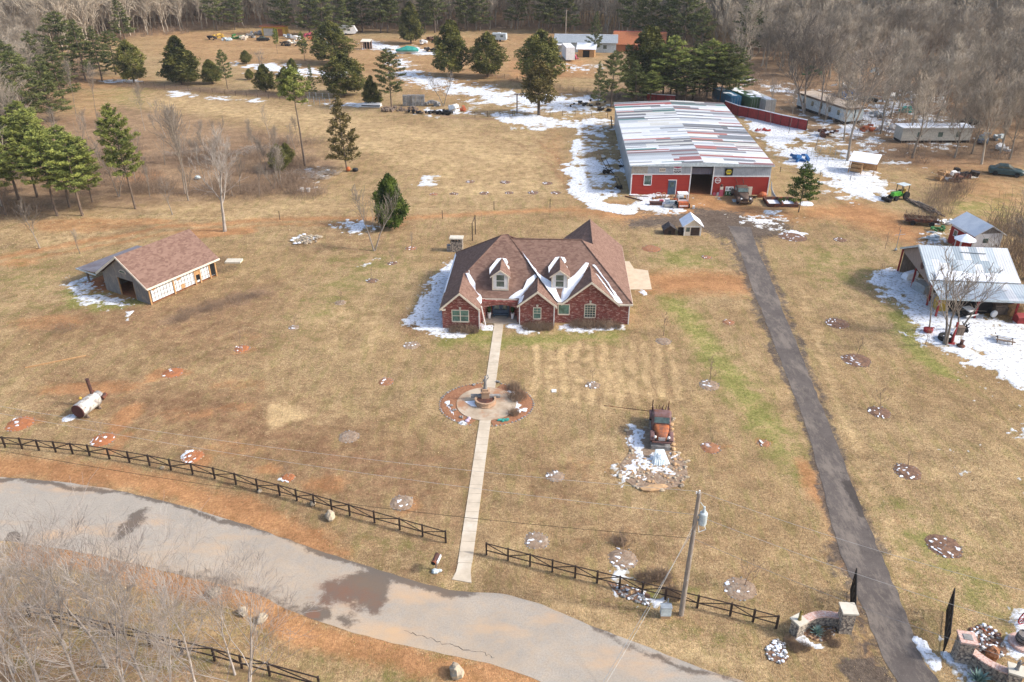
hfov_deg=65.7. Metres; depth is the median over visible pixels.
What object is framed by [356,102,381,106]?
upturned boat
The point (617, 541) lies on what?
bush
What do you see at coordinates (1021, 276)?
bush
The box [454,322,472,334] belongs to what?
bush
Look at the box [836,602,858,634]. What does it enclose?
gate pillar
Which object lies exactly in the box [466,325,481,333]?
bush
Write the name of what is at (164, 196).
bare tree
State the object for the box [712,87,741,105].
shipping container
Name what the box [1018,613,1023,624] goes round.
wagon wheel
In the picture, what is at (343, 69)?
cedar tree
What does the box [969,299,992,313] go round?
stored load
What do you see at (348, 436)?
planting ring
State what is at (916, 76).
bare tree
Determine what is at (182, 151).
brush pile
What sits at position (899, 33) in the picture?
bare tree
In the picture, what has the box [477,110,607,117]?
wire fence
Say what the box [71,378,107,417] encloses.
steam boiler
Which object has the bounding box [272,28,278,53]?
pine tree
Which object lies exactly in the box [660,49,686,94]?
pine tree
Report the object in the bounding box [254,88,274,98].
bush
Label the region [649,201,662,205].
box
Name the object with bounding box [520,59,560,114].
cedar tree
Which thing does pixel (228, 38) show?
debris pile
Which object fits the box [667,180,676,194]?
door
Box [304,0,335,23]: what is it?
pine tree
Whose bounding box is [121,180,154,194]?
bush
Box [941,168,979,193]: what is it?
bush
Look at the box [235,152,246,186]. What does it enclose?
bare tree
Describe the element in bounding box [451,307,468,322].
window
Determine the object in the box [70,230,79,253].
bare tree
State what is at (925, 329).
red planter
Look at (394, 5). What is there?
pine tree
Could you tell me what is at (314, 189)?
bush
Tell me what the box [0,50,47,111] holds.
pine tree
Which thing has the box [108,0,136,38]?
pine tree
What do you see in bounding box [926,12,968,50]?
bare tree
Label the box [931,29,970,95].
bare tree
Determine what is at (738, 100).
door
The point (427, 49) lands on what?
debris pile
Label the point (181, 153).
bush
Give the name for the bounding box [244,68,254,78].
cedar tree
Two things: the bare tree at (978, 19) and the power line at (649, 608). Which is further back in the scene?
the bare tree at (978, 19)
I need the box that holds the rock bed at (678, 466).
[616,417,690,491]
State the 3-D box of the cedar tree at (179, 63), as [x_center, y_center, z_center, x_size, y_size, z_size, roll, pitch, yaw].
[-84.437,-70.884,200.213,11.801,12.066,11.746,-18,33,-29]
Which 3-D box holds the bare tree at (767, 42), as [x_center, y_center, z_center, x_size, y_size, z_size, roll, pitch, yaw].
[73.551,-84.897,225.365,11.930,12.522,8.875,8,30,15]
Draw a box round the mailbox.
[431,553,440,568]
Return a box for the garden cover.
[497,418,508,421]
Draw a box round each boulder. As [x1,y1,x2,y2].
[239,606,247,616]
[256,612,267,623]
[324,509,334,521]
[449,662,463,679]
[628,588,634,594]
[640,484,667,491]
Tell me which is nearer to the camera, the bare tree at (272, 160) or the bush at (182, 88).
the bare tree at (272, 160)
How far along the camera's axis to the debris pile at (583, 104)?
180.89 m
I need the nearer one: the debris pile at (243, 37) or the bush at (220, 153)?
the bush at (220, 153)
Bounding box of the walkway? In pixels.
[452,324,502,582]
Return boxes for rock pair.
[432,568,441,573]
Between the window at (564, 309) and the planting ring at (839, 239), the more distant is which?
the planting ring at (839, 239)
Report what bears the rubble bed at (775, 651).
on the ground at (456, 152)
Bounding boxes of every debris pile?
[212,33,224,37]
[222,37,231,40]
[231,34,241,38]
[239,35,247,39]
[250,30,261,34]
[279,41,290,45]
[283,34,292,38]
[381,105,418,111]
[408,109,452,114]
[424,47,435,51]
[425,100,440,105]
[448,104,459,111]
[458,105,465,111]
[570,99,605,106]
[598,106,611,111]
[790,153,809,161]
[818,128,838,137]
[859,124,874,131]
[869,111,886,117]
[877,122,895,130]
[891,90,915,100]
[898,106,913,112]
[935,170,952,180]
[943,170,959,180]
[948,173,971,182]
[953,167,979,176]
[984,132,1003,139]
[995,143,1010,151]
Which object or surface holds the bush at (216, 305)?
on the ground at (456, 152)
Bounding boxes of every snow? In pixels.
[12,215,1023,681]
[98,41,978,214]
[465,400,476,406]
[963,633,973,640]
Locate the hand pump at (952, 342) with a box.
[948,322,958,344]
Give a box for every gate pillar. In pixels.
[789,610,808,637]
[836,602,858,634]
[951,630,978,664]
[1004,660,1023,681]
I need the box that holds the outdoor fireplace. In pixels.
[447,235,463,251]
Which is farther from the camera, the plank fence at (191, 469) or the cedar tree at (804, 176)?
the cedar tree at (804, 176)
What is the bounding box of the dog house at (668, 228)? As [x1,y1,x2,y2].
[661,221,676,234]
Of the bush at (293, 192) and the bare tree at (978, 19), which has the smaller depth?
the bush at (293, 192)
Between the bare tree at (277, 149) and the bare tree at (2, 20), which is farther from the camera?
the bare tree at (2, 20)
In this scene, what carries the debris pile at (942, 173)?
on the ground at (456, 152)
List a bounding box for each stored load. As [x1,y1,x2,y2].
[901,270,918,279]
[911,280,933,294]
[933,297,945,310]
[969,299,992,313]
[991,300,1008,314]
[1007,304,1023,315]
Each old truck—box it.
[649,400,673,443]
[731,178,752,203]
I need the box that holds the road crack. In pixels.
[404,630,491,657]
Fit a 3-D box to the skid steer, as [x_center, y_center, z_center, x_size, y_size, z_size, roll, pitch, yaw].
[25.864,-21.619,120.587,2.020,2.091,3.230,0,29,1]
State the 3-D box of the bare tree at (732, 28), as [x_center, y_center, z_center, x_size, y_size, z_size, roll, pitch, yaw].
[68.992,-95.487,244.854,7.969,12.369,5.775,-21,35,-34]
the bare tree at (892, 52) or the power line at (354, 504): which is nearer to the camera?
the power line at (354, 504)
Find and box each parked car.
[256,36,269,40]
[860,95,878,102]
[948,298,978,316]
[959,117,981,124]
[977,134,988,143]
[988,163,1023,177]
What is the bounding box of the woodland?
[0,0,1023,49]
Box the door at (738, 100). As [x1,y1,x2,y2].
[731,97,741,105]
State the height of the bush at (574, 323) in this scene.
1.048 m
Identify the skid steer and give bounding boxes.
[673,191,689,207]
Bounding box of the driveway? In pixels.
[728,226,938,681]
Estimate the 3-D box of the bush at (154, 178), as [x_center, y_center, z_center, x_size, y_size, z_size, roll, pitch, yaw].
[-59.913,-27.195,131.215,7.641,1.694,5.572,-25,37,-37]
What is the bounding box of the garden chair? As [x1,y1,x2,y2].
[678,227,683,235]
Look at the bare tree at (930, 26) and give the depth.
224.04 m
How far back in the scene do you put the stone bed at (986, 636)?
49.33 m
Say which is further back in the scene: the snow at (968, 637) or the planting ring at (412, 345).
the planting ring at (412, 345)
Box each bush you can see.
[47,320,77,333]
[59,190,84,198]
[86,157,120,170]
[88,171,118,187]
[96,168,115,177]
[102,174,136,189]
[115,173,170,193]
[118,174,159,191]
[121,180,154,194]
[129,162,166,179]
[130,142,149,150]
[132,171,173,184]
[139,81,156,88]
[139,174,178,193]
[141,146,180,163]
[150,183,177,193]
[158,174,177,184]
[162,84,181,90]
[167,149,209,164]
[167,186,196,196]
[169,313,186,323]
[170,159,193,169]
[172,84,192,90]
[172,146,194,157]
[173,305,200,315]
[184,305,203,315]
[188,183,214,196]
[189,85,209,92]
[189,156,219,168]
[192,175,230,193]
[194,86,221,92]
[197,177,241,199]
[198,143,237,160]
[200,177,245,197]
[202,86,224,93]
[206,168,237,178]
[206,175,240,187]
[207,298,222,311]
[212,88,238,94]
[215,252,231,265]
[217,261,239,273]
[222,163,243,174]
[222,291,246,301]
[229,88,249,95]
[229,291,251,304]
[232,159,268,176]
[234,147,269,164]
[234,288,255,300]
[235,147,267,160]
[235,170,278,184]
[236,181,272,199]
[239,176,273,191]
[241,128,271,141]
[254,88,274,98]
[254,185,276,194]
[256,173,306,194]
[263,130,305,144]
[264,136,299,147]
[265,165,311,181]
[271,174,300,189]
[276,147,314,166]
[280,166,318,183]
[280,168,323,187]
[282,156,322,172]
[284,187,304,195]
[287,180,323,198]
[287,180,330,200]
[298,153,320,162]
[299,133,327,145]
[446,323,460,333]
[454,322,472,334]
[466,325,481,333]
[504,384,527,402]
[505,379,521,390]
[506,404,519,415]
[520,321,533,330]
[530,319,546,331]
[541,321,554,330]
[559,84,579,90]
[568,318,580,328]
[572,87,589,93]
[579,318,595,329]
[587,317,603,328]
[599,316,616,329]
[610,529,630,547]
[612,322,622,328]
[633,566,656,586]
[651,564,677,584]
[660,579,686,601]
[782,634,797,646]
[788,639,803,652]
[797,638,812,652]
[816,626,834,639]
[827,635,842,649]
[918,185,963,215]
[923,179,974,206]
[934,171,971,198]
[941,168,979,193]
[978,188,1023,233]
[981,234,1023,276]
[982,219,1023,268]
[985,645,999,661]
[987,208,1023,253]
[990,203,1023,235]
[1017,259,1023,306]
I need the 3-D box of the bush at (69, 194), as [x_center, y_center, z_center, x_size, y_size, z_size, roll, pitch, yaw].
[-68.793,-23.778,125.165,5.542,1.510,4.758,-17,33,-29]
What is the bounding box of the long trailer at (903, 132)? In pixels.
[893,123,973,142]
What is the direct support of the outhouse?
on the ground at (456, 152)
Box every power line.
[0,450,684,537]
[1,406,698,491]
[1,413,693,514]
[603,533,691,681]
[607,527,692,680]
[695,539,1023,662]
[702,492,1023,590]
[707,519,1023,625]
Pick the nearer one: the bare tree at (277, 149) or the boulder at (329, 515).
the boulder at (329, 515)
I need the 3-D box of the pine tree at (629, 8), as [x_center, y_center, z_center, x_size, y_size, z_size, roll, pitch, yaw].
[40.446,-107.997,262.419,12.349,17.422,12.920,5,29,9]
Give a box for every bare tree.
[0,3,13,40]
[0,16,25,31]
[0,32,15,42]
[0,62,34,112]
[0,83,26,156]
[0,125,10,205]
[0,470,96,681]
[0,489,134,667]
[0,496,156,681]
[0,506,94,644]
[0,508,71,623]
[0,510,217,681]
[0,517,159,681]
[0,520,48,673]
[0,525,91,681]
[2,21,22,48]
[2,37,34,98]
[4,26,31,57]
[5,60,37,108]
[9,13,30,35]
[10,548,225,681]
[12,42,41,92]
[13,196,42,248]
[14,41,37,79]
[16,27,32,47]
[17,5,49,40]
[17,22,38,43]
[23,7,44,43]
[30,40,49,94]
[31,44,54,86]
[42,106,58,130]
[46,107,55,130]
[59,58,75,112]
[67,113,86,136]
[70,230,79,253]
[74,108,85,136]
[76,499,237,681]
[79,61,97,119]
[89,138,102,166]
[97,150,127,196]
[122,554,243,675]
[129,80,144,129]
[130,128,141,151]
[134,152,149,192]
[140,524,321,681]
[142,166,149,195]
[147,99,165,137]
[148,100,185,193]
[148,103,195,200]
[148,114,157,138]
[152,134,166,163]
[153,176,175,214]
[175,164,192,191]
[184,137,205,180]
[186,124,249,231]
[194,119,203,146]
[197,131,218,164]
[207,115,223,141]
[207,139,221,179]
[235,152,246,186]
[246,125,253,150]
[250,46,269,66]
[251,135,260,162]
[254,163,263,195]
[256,140,266,168]
[258,104,271,137]
[260,164,279,188]
[263,140,281,185]
[267,125,279,144]
[269,143,287,183]
[286,123,294,148]
[289,115,298,141]
[350,184,402,250]
[424,71,454,105]
[726,2,746,47]
[727,13,740,42]
[729,1,763,83]
[730,2,771,51]
[749,10,784,65]
[753,21,781,64]
[755,16,775,64]
[757,1,777,55]
[758,0,773,52]
[761,18,785,68]
[762,0,789,54]
[764,12,848,113]
[769,75,780,121]
[771,3,814,66]
[771,28,793,70]
[772,12,791,60]
[773,11,786,60]
[777,14,797,65]
[778,4,790,54]
[779,10,813,74]
[780,26,813,75]
[782,32,808,79]
[785,1,804,17]
[788,83,798,132]
[794,14,817,71]
[797,8,809,59]
[803,9,828,56]
[805,19,847,115]
[812,24,837,77]
[814,3,832,55]
[814,22,835,71]
[814,86,842,149]
[818,9,844,64]
[819,28,845,77]
[823,2,843,61]
[826,31,867,97]
[827,17,844,58]
[827,22,845,74]
[828,9,861,62]
[831,9,861,54]
[833,48,854,98]
[835,12,865,53]
[837,32,913,160]
[837,59,872,103]
[838,0,851,16]
[838,69,863,140]
[839,3,854,32]
[839,20,864,54]
[841,40,860,80]
[844,15,867,66]
[846,24,878,84]
[851,3,874,48]
[853,12,881,61]
[854,14,885,68]
[855,8,873,51]
[857,2,870,32]
[857,7,881,47]
[859,23,882,78]
[861,20,894,68]
[863,56,915,133]
[867,9,888,54]
[869,14,887,67]
[870,3,904,62]
[870,26,922,101]
[871,53,907,110]
[873,0,899,56]
[873,27,913,99]
[875,6,897,39]
[883,47,919,116]
[884,3,932,35]
[885,27,916,105]
[889,16,919,43]
[889,61,923,122]
[890,26,924,93]
[891,2,912,30]
[891,70,955,157]
[892,2,922,35]
[892,33,936,107]
[898,2,922,49]
[898,60,946,124]
[905,49,944,122]
[907,30,928,88]
[912,0,937,54]
[915,0,937,52]
[915,9,929,41]
[915,17,943,58]
[918,19,949,59]
[920,3,961,55]
[921,47,951,103]
[922,265,959,326]
[925,6,950,56]
[925,54,949,114]
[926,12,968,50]
[927,242,1006,344]
[929,1,952,46]
[930,47,977,122]
[930,86,1000,157]
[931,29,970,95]
[934,66,975,123]
[936,3,958,44]
[937,11,978,44]
[939,31,974,107]
[940,39,980,114]
[941,27,970,91]
[941,262,1007,325]
[943,3,961,49]
[948,70,1008,126]
[952,3,984,49]
[952,14,976,31]
[954,53,985,110]
[954,65,1005,123]
[955,40,1004,101]
[956,11,996,46]
[957,44,991,100]
[957,81,1009,153]
[964,35,1022,100]
[965,0,992,38]
[965,3,995,42]
[965,31,990,91]
[967,27,1005,96]
[970,2,1022,48]
[970,12,994,41]
[972,78,1015,164]
[973,9,996,39]
[982,69,1018,130]
[983,30,1015,88]
[985,2,1023,46]
[985,25,1018,71]
[987,51,1023,128]
[990,29,1023,101]
[991,3,1015,20]
[992,3,1023,64]
[992,71,1023,153]
[993,78,1023,158]
[996,44,1023,115]
[997,74,1023,142]
[999,53,1023,124]
[1008,23,1023,88]
[1008,214,1023,244]
[1013,0,1023,6]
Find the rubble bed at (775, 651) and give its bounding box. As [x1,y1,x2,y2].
[765,638,788,664]
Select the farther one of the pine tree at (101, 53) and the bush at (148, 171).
the pine tree at (101, 53)
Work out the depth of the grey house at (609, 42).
248.07 m
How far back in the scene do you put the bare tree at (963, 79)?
149.98 m
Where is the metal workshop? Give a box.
[614,100,774,194]
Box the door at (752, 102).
[750,99,759,108]
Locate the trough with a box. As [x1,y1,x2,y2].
[663,204,672,207]
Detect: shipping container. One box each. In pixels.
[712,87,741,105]
[728,87,760,108]
[744,90,776,111]
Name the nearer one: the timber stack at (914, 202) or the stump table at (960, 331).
the stump table at (960, 331)
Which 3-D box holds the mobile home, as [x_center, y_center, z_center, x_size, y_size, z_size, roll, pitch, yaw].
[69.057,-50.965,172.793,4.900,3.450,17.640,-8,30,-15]
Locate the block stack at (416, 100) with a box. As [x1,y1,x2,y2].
[402,94,424,105]
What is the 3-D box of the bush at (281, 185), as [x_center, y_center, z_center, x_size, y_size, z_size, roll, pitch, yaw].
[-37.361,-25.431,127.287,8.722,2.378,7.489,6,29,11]
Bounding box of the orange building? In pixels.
[613,31,666,51]
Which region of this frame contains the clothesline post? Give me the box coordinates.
[472,217,475,240]
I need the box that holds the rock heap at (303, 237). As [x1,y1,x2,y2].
[290,233,322,243]
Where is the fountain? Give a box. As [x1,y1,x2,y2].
[471,375,499,408]
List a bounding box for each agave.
[809,624,825,637]
[968,666,991,681]
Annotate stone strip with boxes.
[608,582,650,606]
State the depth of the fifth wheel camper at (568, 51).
232.86 m
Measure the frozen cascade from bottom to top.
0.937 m
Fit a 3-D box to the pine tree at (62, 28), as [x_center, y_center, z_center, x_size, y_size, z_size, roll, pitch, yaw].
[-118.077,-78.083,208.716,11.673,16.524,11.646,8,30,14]
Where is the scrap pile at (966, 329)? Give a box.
[962,322,969,332]
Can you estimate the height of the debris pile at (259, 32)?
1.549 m
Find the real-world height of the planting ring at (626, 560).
0.155 m
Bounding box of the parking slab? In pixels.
[625,261,651,289]
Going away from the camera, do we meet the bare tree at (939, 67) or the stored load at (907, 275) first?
the stored load at (907, 275)
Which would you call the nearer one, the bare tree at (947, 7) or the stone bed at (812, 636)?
the stone bed at (812, 636)
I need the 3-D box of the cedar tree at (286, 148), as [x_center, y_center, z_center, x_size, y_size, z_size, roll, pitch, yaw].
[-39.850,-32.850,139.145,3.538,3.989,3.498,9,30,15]
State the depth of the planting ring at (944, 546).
56.44 m
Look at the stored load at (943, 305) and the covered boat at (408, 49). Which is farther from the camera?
the covered boat at (408, 49)
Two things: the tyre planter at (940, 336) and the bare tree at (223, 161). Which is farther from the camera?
the bare tree at (223, 161)
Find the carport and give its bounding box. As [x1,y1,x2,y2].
[897,245,1023,318]
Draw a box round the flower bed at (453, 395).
[439,382,534,426]
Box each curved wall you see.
[804,611,838,629]
[969,649,1007,681]
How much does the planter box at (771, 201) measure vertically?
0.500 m
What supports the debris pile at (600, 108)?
on the ground at (456, 152)
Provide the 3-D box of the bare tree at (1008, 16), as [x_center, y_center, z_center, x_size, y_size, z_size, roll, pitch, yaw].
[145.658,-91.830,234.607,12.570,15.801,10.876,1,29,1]
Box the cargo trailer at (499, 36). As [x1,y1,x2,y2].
[492,32,506,41]
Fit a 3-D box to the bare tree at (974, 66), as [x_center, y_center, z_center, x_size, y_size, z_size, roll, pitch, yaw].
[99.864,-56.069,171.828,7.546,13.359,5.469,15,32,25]
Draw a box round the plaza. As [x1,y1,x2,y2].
[457,387,515,419]
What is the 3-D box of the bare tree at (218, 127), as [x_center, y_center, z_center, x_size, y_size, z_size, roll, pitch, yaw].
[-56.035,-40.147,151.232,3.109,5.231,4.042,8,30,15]
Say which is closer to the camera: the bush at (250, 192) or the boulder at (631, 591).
the boulder at (631, 591)
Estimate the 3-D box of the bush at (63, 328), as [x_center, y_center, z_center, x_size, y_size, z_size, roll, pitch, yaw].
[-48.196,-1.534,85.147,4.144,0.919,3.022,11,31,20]
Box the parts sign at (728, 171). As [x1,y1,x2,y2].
[724,168,732,175]
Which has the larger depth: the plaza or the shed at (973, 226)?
the shed at (973, 226)
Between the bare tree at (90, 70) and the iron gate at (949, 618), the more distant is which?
the bare tree at (90, 70)
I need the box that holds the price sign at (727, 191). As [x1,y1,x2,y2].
[724,187,733,195]
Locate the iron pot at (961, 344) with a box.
[956,339,964,347]
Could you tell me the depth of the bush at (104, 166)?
137.74 m
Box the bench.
[493,309,507,316]
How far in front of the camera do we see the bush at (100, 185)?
130.36 m
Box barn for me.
[75,229,219,304]
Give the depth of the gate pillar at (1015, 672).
45.67 m
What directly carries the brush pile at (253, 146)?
on the ground at (456, 152)
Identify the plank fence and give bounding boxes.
[0,436,446,542]
[27,604,319,681]
[485,542,779,628]
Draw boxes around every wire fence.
[113,79,319,101]
[307,92,335,105]
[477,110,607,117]
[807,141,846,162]
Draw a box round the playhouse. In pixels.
[679,212,703,235]
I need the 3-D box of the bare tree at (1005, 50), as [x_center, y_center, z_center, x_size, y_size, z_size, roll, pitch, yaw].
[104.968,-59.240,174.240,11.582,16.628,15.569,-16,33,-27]
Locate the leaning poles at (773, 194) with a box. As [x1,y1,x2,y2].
[771,182,775,196]
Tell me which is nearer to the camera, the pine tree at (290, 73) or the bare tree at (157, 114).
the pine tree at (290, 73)
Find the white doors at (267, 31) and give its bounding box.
[263,28,273,35]
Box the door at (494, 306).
[493,305,499,315]
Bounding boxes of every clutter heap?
[922,234,939,240]
[930,225,945,231]
[941,219,951,224]
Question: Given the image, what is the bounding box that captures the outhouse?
[954,234,975,246]
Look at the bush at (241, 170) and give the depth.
135.62 m
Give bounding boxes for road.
[0,477,743,681]
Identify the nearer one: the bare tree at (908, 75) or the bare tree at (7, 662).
the bare tree at (7, 662)
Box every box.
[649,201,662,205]
[660,598,672,618]
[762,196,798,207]
[1012,313,1023,323]
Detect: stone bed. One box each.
[804,626,836,641]
[969,623,1007,658]
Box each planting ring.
[4,416,35,431]
[89,432,115,446]
[161,367,183,377]
[181,450,204,463]
[234,344,250,352]
[280,473,295,482]
[288,325,298,329]
[334,300,345,304]
[339,430,359,442]
[366,278,377,282]
[379,377,393,385]
[390,495,414,510]
[403,341,420,349]
[405,246,416,249]
[524,532,549,548]
[546,470,564,481]
[585,381,599,388]
[608,547,637,569]
[642,245,660,251]
[655,338,671,344]
[699,379,719,390]
[700,442,720,453]
[701,255,711,258]
[722,319,734,324]
[723,576,756,600]
[757,439,770,446]
[778,232,806,241]
[825,318,848,328]
[833,237,846,241]
[841,354,870,366]
[867,406,890,418]
[892,463,921,479]
[924,534,962,558]
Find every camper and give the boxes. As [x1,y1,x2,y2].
[339,25,357,34]
[562,43,574,59]
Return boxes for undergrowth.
[0,15,1023,215]
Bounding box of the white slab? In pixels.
[225,258,242,263]
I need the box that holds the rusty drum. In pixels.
[757,192,766,197]
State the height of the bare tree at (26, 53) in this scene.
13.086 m
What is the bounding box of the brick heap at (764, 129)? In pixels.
[755,128,770,130]
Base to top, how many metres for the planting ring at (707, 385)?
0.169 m
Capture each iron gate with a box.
[850,568,856,604]
[943,588,955,651]
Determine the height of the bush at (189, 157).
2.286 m
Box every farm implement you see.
[601,158,613,173]
[614,176,622,188]
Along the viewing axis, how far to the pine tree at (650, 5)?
255.65 m
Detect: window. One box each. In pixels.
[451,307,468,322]
[533,305,540,319]
[558,304,569,314]
[584,301,595,317]
[643,175,651,184]
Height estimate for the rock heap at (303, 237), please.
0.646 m
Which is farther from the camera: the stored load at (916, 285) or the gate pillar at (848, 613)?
the stored load at (916, 285)
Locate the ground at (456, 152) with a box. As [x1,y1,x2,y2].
[0,0,1023,681]
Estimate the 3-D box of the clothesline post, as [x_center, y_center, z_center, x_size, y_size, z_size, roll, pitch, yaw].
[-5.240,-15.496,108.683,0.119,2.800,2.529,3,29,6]
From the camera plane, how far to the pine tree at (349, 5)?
287.28 m
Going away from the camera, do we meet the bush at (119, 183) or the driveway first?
the driveway
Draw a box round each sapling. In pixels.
[615,524,635,553]
[706,355,721,382]
[739,555,762,584]
[874,387,891,409]
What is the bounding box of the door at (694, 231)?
[690,228,699,235]
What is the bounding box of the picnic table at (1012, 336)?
[995,331,1015,344]
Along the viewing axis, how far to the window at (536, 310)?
85.62 m
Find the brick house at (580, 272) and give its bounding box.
[439,219,632,328]
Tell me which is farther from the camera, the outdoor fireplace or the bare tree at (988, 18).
the bare tree at (988, 18)
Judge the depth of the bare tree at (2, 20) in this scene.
242.62 m
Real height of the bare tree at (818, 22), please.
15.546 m
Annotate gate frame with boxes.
[514,94,538,113]
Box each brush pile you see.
[163,150,193,155]
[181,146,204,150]
[228,148,255,154]
[239,145,270,150]
[283,168,314,175]
[297,172,331,179]
[310,167,342,175]
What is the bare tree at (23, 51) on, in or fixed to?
on the ground at (456, 152)
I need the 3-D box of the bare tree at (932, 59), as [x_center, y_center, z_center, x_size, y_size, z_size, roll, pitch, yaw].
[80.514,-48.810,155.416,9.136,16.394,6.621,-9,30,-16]
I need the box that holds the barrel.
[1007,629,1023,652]
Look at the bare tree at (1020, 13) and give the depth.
221.44 m
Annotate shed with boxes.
[259,24,288,35]
[360,39,371,49]
[576,42,596,56]
[848,151,881,175]
[947,212,1005,247]
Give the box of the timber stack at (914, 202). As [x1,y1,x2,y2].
[905,197,945,216]
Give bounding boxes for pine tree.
[0,40,27,89]
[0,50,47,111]
[0,112,45,197]
[0,116,27,199]
[0,143,20,214]
[1,100,37,137]
[10,108,50,160]
[13,130,76,215]
[18,30,60,94]
[26,54,73,118]
[32,124,89,207]
[33,11,83,75]
[36,35,83,101]
[42,131,102,215]
[60,19,104,80]
[68,155,101,201]
[82,26,114,80]
[92,103,144,208]
[94,30,124,74]
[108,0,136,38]
[199,0,225,30]
[215,49,232,88]
[223,0,243,29]
[263,0,293,25]
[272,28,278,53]
[275,65,311,165]
[291,0,324,35]
[296,31,307,58]
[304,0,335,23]
[306,64,317,96]
[324,93,361,166]
[333,0,355,21]
[334,0,353,34]
[346,0,375,31]
[363,0,396,32]
[371,47,405,106]
[374,0,401,32]
[414,0,436,32]
[420,0,451,32]
[452,0,477,30]
[466,0,492,30]
[503,0,530,29]
[530,0,558,28]
[541,0,565,32]
[560,0,581,32]
[585,11,602,47]
[590,61,607,110]
[599,50,628,106]
[616,0,649,30]
[621,60,653,101]
[633,0,665,30]
[640,70,665,100]
[641,40,685,93]
[652,35,701,99]
[656,0,683,40]
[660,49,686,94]
[665,0,707,46]
[668,60,703,100]
[675,41,713,99]
[685,38,733,99]
[685,46,712,92]
[686,5,716,43]
[701,42,748,100]
[703,57,735,85]
[715,58,751,89]
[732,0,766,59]
[732,47,757,87]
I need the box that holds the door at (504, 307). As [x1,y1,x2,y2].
[502,305,508,315]
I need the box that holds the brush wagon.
[902,210,943,226]
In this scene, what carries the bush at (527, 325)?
on the ground at (456, 152)
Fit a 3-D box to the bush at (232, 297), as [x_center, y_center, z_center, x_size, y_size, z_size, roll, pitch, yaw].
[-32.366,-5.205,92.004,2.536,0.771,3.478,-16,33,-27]
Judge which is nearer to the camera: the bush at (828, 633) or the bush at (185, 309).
the bush at (828, 633)
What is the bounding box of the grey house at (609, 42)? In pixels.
[554,34,617,52]
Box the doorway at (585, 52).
[583,50,589,56]
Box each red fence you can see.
[646,93,675,102]
[725,101,807,129]
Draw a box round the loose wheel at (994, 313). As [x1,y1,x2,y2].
[990,310,997,317]
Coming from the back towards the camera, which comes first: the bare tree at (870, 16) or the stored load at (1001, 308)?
the bare tree at (870, 16)
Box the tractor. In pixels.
[881,182,910,202]
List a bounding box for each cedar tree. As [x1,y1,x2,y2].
[109,39,146,82]
[156,35,200,84]
[198,59,222,83]
[240,50,251,63]
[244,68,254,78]
[251,64,276,90]
[267,144,292,170]
[272,66,297,91]
[282,142,295,162]
[285,58,298,69]
[307,20,358,60]
[313,52,366,95]
[361,75,383,102]
[371,172,410,228]
[396,1,425,43]
[430,19,472,75]
[468,31,510,76]
[513,28,570,78]
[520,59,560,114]
[620,24,674,97]
[778,161,822,211]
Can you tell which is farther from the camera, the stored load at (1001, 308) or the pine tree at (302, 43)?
the pine tree at (302, 43)
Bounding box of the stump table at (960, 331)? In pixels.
[956,325,965,335]
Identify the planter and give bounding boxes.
[487,306,490,318]
[510,307,514,318]
[923,326,934,332]
[938,332,952,342]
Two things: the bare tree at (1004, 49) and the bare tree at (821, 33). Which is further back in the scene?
the bare tree at (821, 33)
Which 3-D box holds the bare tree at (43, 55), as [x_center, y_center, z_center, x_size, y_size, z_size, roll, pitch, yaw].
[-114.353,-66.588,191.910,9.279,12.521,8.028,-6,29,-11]
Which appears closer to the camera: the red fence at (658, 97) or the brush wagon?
the brush wagon
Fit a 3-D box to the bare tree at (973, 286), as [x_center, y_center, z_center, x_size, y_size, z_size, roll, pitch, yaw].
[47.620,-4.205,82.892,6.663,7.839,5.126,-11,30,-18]
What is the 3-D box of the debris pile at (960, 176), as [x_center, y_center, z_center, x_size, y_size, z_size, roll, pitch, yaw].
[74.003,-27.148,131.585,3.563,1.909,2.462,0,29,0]
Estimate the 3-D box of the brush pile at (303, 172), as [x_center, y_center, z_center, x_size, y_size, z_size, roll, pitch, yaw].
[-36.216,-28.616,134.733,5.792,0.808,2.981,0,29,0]
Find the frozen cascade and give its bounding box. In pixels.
[651,449,669,466]
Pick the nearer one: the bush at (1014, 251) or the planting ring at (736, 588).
the planting ring at (736, 588)
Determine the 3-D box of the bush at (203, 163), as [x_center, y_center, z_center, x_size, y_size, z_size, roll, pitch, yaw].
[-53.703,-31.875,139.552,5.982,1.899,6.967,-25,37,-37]
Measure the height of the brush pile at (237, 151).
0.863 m
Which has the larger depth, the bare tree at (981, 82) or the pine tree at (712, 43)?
the pine tree at (712, 43)
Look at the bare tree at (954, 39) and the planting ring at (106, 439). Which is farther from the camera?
the bare tree at (954, 39)
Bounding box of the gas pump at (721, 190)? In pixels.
[718,184,723,195]
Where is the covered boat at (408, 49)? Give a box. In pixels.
[396,46,418,52]
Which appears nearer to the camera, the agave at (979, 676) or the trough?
the agave at (979, 676)
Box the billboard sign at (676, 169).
[673,167,681,172]
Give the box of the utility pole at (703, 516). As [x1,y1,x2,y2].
[678,490,707,616]
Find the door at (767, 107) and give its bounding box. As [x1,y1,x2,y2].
[765,101,775,111]
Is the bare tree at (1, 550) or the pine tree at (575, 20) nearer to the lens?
the bare tree at (1, 550)
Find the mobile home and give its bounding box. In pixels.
[796,90,866,123]
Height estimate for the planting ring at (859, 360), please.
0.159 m
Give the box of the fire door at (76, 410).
[71,405,83,417]
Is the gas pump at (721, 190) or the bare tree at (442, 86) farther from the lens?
the bare tree at (442, 86)

